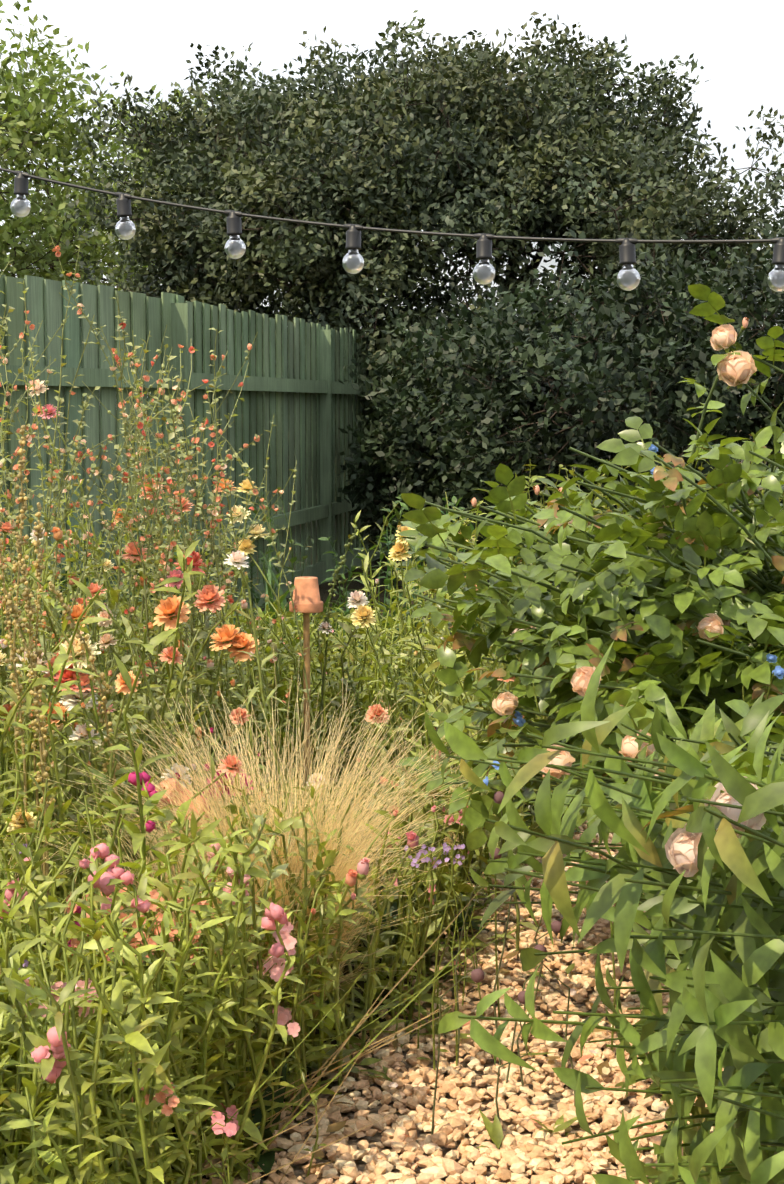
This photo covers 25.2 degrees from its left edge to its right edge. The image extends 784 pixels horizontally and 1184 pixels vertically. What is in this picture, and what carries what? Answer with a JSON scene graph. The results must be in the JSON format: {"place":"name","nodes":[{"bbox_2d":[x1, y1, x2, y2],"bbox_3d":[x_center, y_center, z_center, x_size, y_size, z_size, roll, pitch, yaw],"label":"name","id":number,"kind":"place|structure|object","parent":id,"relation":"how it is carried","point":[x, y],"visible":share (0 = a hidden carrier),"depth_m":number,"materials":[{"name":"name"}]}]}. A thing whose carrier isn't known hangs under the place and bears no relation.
{"place":"outdoors","nodes":[
{"label":"outdoors","id":0,"kind":"place"},
{"bbox_2d":[5,416,777,1179],"bbox_3d":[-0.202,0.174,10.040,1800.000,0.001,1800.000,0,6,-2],"label":"ground","id":1,"kind":"structure","parent":0,"point":[353,586],"depth_m":11.54,"materials":[{"name":"soil"}]},
{"bbox_2d":[0,0,162,355],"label":"tree","id":2,"kind":"object","parent":1,"relation":"on","point":[21,119],"visible":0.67,"depth_m":23.24,"materials":[{"name":"green plant"}]},
{"bbox_2d":[0,234,332,906],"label":"tall flowering plant","id":3,"kind":"object","parent":1,"relation":"on","point":[139,470],"visible":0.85,"depth_m":4.26,"materials":[{"name":"green plant"}]},
{"bbox_2d":[0,742,357,1183],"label":"snapdragons","id":4,"kind":"object","parent":1,"relation":"on","point":[67,1137],"visible":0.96,"depth_m":2.60,"materials":[{"name":"green plant"}]},
{"bbox_2d":[155,778,210,859],"bbox_3d":[-0.336,0.609,3.459,0.296,0.518,0.093,-4,7,-34],"label":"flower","id":5,"kind":"object","parent":1,"relation":"on","point":[166,798],"visible":0.25,"depth_m":3.36,"materials":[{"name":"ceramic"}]},
{"bbox_2d":[0,425,379,975],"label":"seed spikes","id":6,"kind":"object","parent":1,"relation":"on","point":[10,608],"visible":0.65,"depth_m":3.36,"materials":[{"name":"green plant"}]},
{"bbox_2d":[0,274,400,670],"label":"garden fence","id":7,"kind":"object","parent":1,"relation":"on","point":[46,302],"visible":0.48,"depth_m":9.61,"materials":[{"name":"green paint"}]},
{"bbox_2d":[83,551,386,734],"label":"sword leaves","id":8,"kind":"object","parent":1,"relation":"on","point":[268,589],"visible":0.12,"depth_m":6.31,"materials":[{"name":"green plant"}]},
{"bbox_2d":[0,71,473,353],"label":"tree","id":9,"kind":"object","parent":1,"relation":"on","point":[116,102],"depth_m":30.48,"materials":[{"name":"green plant"}]},
{"bbox_2d":[0,842,483,1183],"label":"flowering plants","id":10,"kind":"object","parent":1,"relation":"on","point":[284,1017],"visible":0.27,"depth_m":2.83,"materials":[{"name":"green plant"}]},
{"bbox_2d":[3,649,523,1057],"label":"ornamental grass","id":11,"kind":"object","parent":1,"relation":"on","point":[339,863],"visible":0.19,"depth_m":3.29,"materials":[{"name":"beige plant"}]},
{"bbox_2d":[0,379,539,1074],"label":"flowering plants","id":12,"kind":"object","parent":1,"relation":"on","point":[236,643],"visible":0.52,"depth_m":3.99,"materials":[{"name":"green plant"}]},
{"bbox_2d":[10,694,540,1183],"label":"dry grass","id":13,"kind":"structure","parent":1,"relation":"on","point":[316,1080],"depth_m":2.85,"materials":[{"name":"green plant"}]},
{"bbox_2d":[0,485,560,735],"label":"flowering plants","id":14,"kind":"object","parent":1,"relation":"on","point":[386,581],"visible":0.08,"depth_m":9.03,"materials":[{"name":"green plant"}]},
{"bbox_2d":[0,605,563,1076],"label":"bed herbs","id":15,"kind":"object","parent":1,"relation":"on","point":[298,823],"visible":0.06,"depth_m":3.83,"materials":[{"name":"green plant"}]},
{"bbox_2d":[0,537,564,1104],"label":"silver herbs","id":16,"kind":"object","parent":1,"relation":"on","point":[276,871],"visible":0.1,"depth_m":4.11,"materials":[{"name":"green plant"}]},
{"bbox_2d":[0,473,581,1061],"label":"bed herbs","id":17,"kind":"object","parent":1,"relation":"on","point":[148,805],"visible":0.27,"depth_m":3.83,"materials":[{"name":"green plant"}]},
{"bbox_2d":[5,614,586,1183],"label":"ground cover leaves","id":18,"kind":"object","parent":1,"relation":"on","point":[267,1158],"depth_m":3.21,"materials":[{"name":"green plant"}]},
{"bbox_2d":[289,576,322,787],"bbox_3d":[-0.229,0.345,4.725,0.091,0.771,0.091,0,6,-2],"label":"garden cane","id":19,"kind":"object","parent":1,"relation":"on","point":[306,598],"visible":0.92,"depth_m":4.68,"materials":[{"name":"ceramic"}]},
{"bbox_2d":[130,562,558,1093],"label":"path edge herbs","id":20,"kind":"object","parent":1,"relation":"on","point":[325,1029],"visible":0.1,"depth_m":4.16,"materials":[{"name":"green plant"}]},
{"bbox_2d":[58,10,783,549],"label":"evergreen oak","id":21,"kind":"object","parent":1,"relation":"on","point":[446,140],"visible":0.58,"depth_m":13.90,"materials":[{"name":"green plant"}]},
{"bbox_2d":[333,284,669,576],"bbox_3d":[0.753,-1.085,12.243,2.265,2.073,2.390,0,6,-2],"label":"shrub","id":22,"kind":"object","parent":1,"relation":"on","point":[391,460],"visible":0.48,"depth_m":11.84,"materials":[{"name":"green plant"}]},
{"bbox_2d":[395,284,783,914],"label":"rose bush","id":23,"kind":"object","parent":1,"relation":"on","point":[698,599],"visible":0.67,"depth_m":3.28,"materials":[{"name":"green plant"}]},
{"bbox_2d":[413,222,783,552],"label":"shrub","id":24,"kind":"object","parent":1,"relation":"on","point":[679,350],"visible":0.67,"depth_m":10.62,"materials":[{"name":"green plant"}]},
{"bbox_2d":[425,444,783,1183],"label":"leafy plant","id":25,"kind":"object","parent":1,"relation":"on","point":[723,982],"visible":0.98,"depth_m":1.81,"materials":[{"name":"green plant"}]},
{"bbox_2d":[513,455,783,643],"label":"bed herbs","id":26,"kind":"object","parent":1,"relation":"on","point":[533,478],"visible":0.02,"depth_m":8.50,"materials":[{"name":"green plant"}]},
{"bbox_2d":[684,217,783,498],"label":"climbing rose","id":27,"kind":"object","parent":1,"relation":"on","point":[763,276],"visible":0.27,"depth_m":10.26,"materials":[{"name":"green plant"}]},
{"bbox_2d":[0,168,783,265],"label":"festoon cable and sockets","id":28,"kind":"object","parent":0,"point":[627,253],"visible":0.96,"depth_m":4.69,"materials":[{"name":"black plastic"}]},
{"bbox_2d":[10,194,783,291],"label":"light bulbs","id":29,"kind":"object","parent":28,"relation":"attached to","point":[628,277],"visible":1,"depth_m":4.70,"materials":[{"name":"glass"}]},
{"bbox_2d":[0,0,783,407],"label":"sky","id":30,"kind":"structure","parent":0,"point":[739,44],"materials":[{"name":"white"}]},
{"bbox_2d":[195,821,723,1183],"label":"gravel path","id":31,"kind":"structure","parent":0,"point":[385,1150],"depth_m":3.07,"materials":[{"name":"beige gravel"}]},
{"bbox_2d":[188,832,653,1183],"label":"path litter and weeds","id":32,"kind":"object","parent":31,"relation":"on","point":[494,1131],"visible":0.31,"depth_m":3.19,"materials":[{"name":"green plant"}]}
]}

